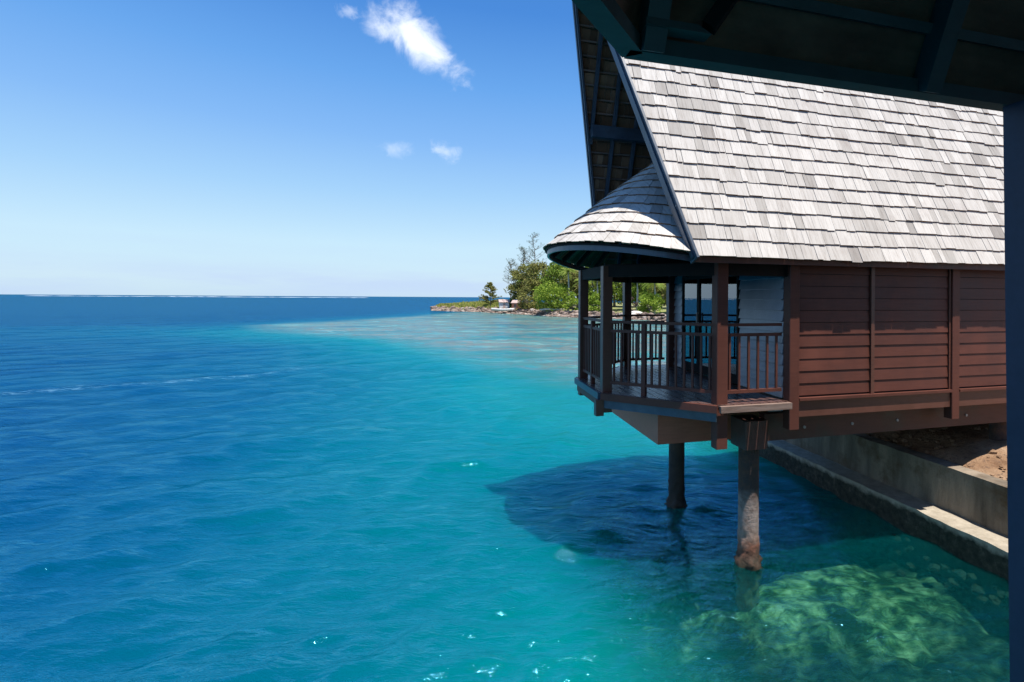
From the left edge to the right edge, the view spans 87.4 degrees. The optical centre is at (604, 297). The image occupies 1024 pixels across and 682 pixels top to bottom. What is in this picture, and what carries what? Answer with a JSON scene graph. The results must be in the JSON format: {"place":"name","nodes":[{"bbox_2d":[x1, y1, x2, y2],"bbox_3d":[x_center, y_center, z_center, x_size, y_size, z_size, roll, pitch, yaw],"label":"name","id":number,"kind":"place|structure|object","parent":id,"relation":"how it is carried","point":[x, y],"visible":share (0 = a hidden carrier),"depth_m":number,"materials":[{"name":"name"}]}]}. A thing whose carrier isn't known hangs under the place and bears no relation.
{"place":"outdoors","nodes":[
{"label":"outdoors","id":0,"kind":"place"},
{"bbox_2d":[0,0,590,297],"label":"sky","id":1,"kind":"structure","parent":0,"point":[367,148],"materials":[{"name":"blue"}]},
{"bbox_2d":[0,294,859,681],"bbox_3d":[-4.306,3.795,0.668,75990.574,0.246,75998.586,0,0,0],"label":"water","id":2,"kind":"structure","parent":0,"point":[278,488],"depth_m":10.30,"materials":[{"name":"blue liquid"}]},
{"bbox_2d":[149,296,346,297],"bbox_3d":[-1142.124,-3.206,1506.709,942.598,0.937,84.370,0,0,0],"label":"reef breakers","id":3,"kind":"object","parent":2,"relation":"on","point":[187,296],"visible":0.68,"depth_m":1515.63,"materials":[{"name":"white liquid"}]},
{"bbox_2d":[445,303,665,313],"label":"spit land","id":4,"kind":"structure","parent":0,"point":[618,308],"depth_m":123.45,"materials":[{"name":"soil"}]},
{"bbox_2d":[478,282,502,304],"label":"conifer tree","id":5,"kind":"object","parent":4,"relation":"on","point":[490,293],"visible":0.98,"depth_m":137.84,"materials":[{"name":"green plant"}]},
{"bbox_2d":[436,300,571,310],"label":"grass","id":6,"kind":"structure","parent":4,"relation":"on","point":[475,304],"depth_m":142.68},
{"bbox_2d":[498,299,509,307],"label":"shed","id":7,"kind":"structure","parent":4,"relation":"on","point":[504,303],"depth_m":129.63,"materials":[{"name":"white paint"}]},
{"bbox_2d":[502,258,519,297],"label":"bare tree","id":8,"kind":"object","parent":4,"relation":"on","point":[510,265],"visible":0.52,"depth_m":135.09,"materials":[{"name":"grey plant"}]},
{"bbox_2d":[511,300,521,308],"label":"shed","id":9,"kind":"structure","parent":4,"relation":"on","point":[514,303],"depth_m":125.86,"materials":[{"name":"white"}]},
{"bbox_2d":[504,264,530,299],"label":"broadleaf tree","id":10,"kind":"object","parent":4,"relation":"on","point":[515,287],"visible":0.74,"depth_m":128.37,"materials":[{"name":"green plant"}]},
{"bbox_2d":[515,246,531,282],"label":"bare tree","id":11,"kind":"object","parent":4,"relation":"on","point":[522,250],"visible":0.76,"depth_m":138.47,"materials":[{"name":"grey plant"}]},
{"bbox_2d":[515,286,539,309],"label":"bush","id":12,"kind":"object","parent":4,"relation":"on","point":[526,304],"visible":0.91,"depth_m":121.53,"materials":[{"name":"green plant"}]},
{"bbox_2d":[515,259,540,300],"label":"broadleaf tree","id":13,"kind":"object","parent":4,"relation":"on","point":[539,276],"visible":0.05,"depth_m":146.90,"materials":[{"name":"green plant"}]},
{"bbox_2d":[520,233,546,264],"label":"bare tree","id":14,"kind":"object","parent":4,"relation":"on","point":[532,250],"visible":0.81,"depth_m":137.22,"materials":[{"name":"grey plant"}]},
{"bbox_2d":[522,260,551,305],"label":"broadleaf tree","id":15,"kind":"object","parent":4,"relation":"on","point":[536,268],"visible":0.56,"depth_m":126.08,"materials":[{"name":"green plant"}]},
{"bbox_2d":[430,305,665,321],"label":"shore rocks","id":16,"kind":"object","parent":4,"relation":"on","point":[561,313],"visible":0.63,"depth_m":111.26,"materials":[{"name":"grey stone"}]},
{"bbox_2d":[491,308,514,310],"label":"rowing boat","id":17,"kind":"object","parent":16,"relation":"on","point":[501,309],"visible":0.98,"depth_m":123.42,"materials":[{"name":"white paint"}]},
{"bbox_2d":[532,279,569,311],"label":"bush","id":18,"kind":"object","parent":16,"relation":"on","point":[544,296],"visible":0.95,"depth_m":110.15,"materials":[{"name":"green plant"}]},
{"bbox_2d":[539,308,563,310],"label":"driftwood log","id":19,"kind":"object","parent":16,"relation":"on","point":[549,309],"visible":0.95,"depth_m":109.69,"materials":[{"name":"grey wood"}]},
{"bbox_2d":[540,262,570,299],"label":"broadleaf tree","id":20,"kind":"object","parent":4,"relation":"on","point":[554,269],"visible":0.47,"depth_m":122.21,"materials":[{"name":"green plant"}]},
{"bbox_2d":[559,268,576,309],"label":"palm tree","id":21,"kind":"object","parent":4,"relation":"on","point":[566,271],"visible":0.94,"depth_m":111.96,"materials":[{"name":"green plant"}]},
{"bbox_2d":[562,292,577,310],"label":"bush","id":22,"kind":"object","parent":4,"relation":"on","point":[573,300],"visible":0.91,"depth_m":106.39,"materials":[{"name":"green plant"}]},
{"bbox_2d":[560,270,591,307],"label":"broadleaf tree","id":23,"kind":"object","parent":4,"relation":"on","point":[575,275],"visible":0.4,"depth_m":120.42,"materials":[{"name":"green plant"}]},
{"bbox_2d":[588,292,599,311],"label":"bush","id":24,"kind":"object","parent":4,"relation":"on","point":[595,302],"visible":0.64,"depth_m":103.78,"materials":[{"name":"green plant"}]},
{"bbox_2d":[578,281,615,310],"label":"broadleaf tree","id":25,"kind":"object","parent":4,"relation":"on","point":[590,290],"visible":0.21,"depth_m":114.15,"materials":[{"name":"green plant"}]},
{"bbox_2d":[594,281,622,306],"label":"broadleaf tree","id":26,"kind":"object","parent":4,"relation":"on","point":[614,302],"visible":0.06,"depth_m":132.78,"materials":[{"name":"green plant"}]},
{"bbox_2d":[613,282,638,304],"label":"broadleaf tree","id":27,"kind":"object","parent":4,"relation":"on","point":[618,289],"visible":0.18,"depth_m":114.36,"materials":[{"name":"green plant"}]},
{"bbox_2d":[636,283,640,310],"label":"palm tree","id":28,"kind":"object","parent":4,"relation":"on","point":[637,296],"visible":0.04,"depth_m":102.68,"materials":[{"name":"green plant"}]},
{"bbox_2d":[632,283,653,311],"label":"broadleaf tree","id":29,"kind":"object","parent":4,"relation":"on","point":[634,290],"visible":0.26,"depth_m":106.89,"materials":[{"name":"green plant"}]},
{"bbox_2d":[637,291,664,312],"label":"bush","id":30,"kind":"object","parent":4,"relation":"on","point":[654,301],"visible":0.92,"depth_m":97.53,"materials":[{"name":"green plant"}]},
{"bbox_2d":[641,283,665,313],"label":"palm tree","id":31,"kind":"object","parent":4,"relation":"on","point":[654,286],"visible":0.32,"depth_m":98.42,"materials":[{"name":"green plant"}]},
{"bbox_2d":[649,283,665,305],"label":"broadleaf tree","id":32,"kind":"object","parent":4,"relation":"on","point":[662,292],"visible":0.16,"depth_m":102.01,"materials":[{"name":"green plant"}]},
{"bbox_2d":[604,503,1009,681],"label":"seabed","id":33,"kind":"structure","parent":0,"point":[831,605],"depth_m":7.50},
{"bbox_2d":[543,1,1006,611],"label":"overwater bungalow","id":34,"kind":"object","parent":33,"relation":"on","point":[823,261],"visible":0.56,"depth_m":7.89,"materials":[{"name":"brown wood"}]},
{"bbox_2d":[682,276,697,371],"bbox_3d":[1.694,0.495,10.394,0.050,1.850,0.726,0,0,-16],"label":"glazed door","id":35,"kind":"structure","parent":34,"relation":"in","point":[689,284],"depth_m":10.42,"materials":[{"name":"clear glass"}]},
{"bbox_2d":[696,276,711,374],"bbox_3d":[1.876,0.496,9.688,0.100,1.850,0.726,0,0,-16],"label":"glazed door","id":36,"kind":"structure","parent":34,"relation":"in","point":[704,313],"depth_m":9.81,"materials":[{"name":"clear glass"}]},
{"bbox_2d":[728,276,740,383],"bbox_3d":[2.104,0.498,8.993,0.050,1.850,0.726,0,0,-16],"label":"glazed door","id":37,"kind":"structure","parent":34,"relation":"in","point":[733,281],"depth_m":8.80,"materials":[{"name":"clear glass"}]},
{"bbox_2d":[572,0,1023,681],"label":"veranda roof shelter","id":38,"kind":"object","parent":33,"relation":"on","point":[962,52],"visible":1,"depth_m":1.22,"materials":[{"name":"teal paint"}]},
{"bbox_2d":[728,410,1008,623],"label":"retaining wall","id":39,"kind":"structure","parent":33,"relation":"on","point":[936,510],"depth_m":8.77,"materials":[{"name":"concrete"}]},
{"bbox_2d":[813,509,1008,620],"bbox_3d":[4.606,4.168,9.159,0.658,0.593,13.905,0,0,-16],"label":"wall foot rubble","id":40,"kind":"object","parent":33,"relation":"on","point":[953,583],"depth_m":8.40,"materials":[{"name":"stone"}]},
{"bbox_2d":[865,423,1006,480],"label":"ground","id":41,"kind":"structure","parent":0,"point":[975,445],"depth_m":9.23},
{"bbox_2d":[864,423,1006,478],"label":"dirt stones","id":42,"kind":"object","parent":41,"relation":"on","point":[939,446],"visible":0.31,"depth_m":9.67,"materials":[{"name":"stone"}]}
]}

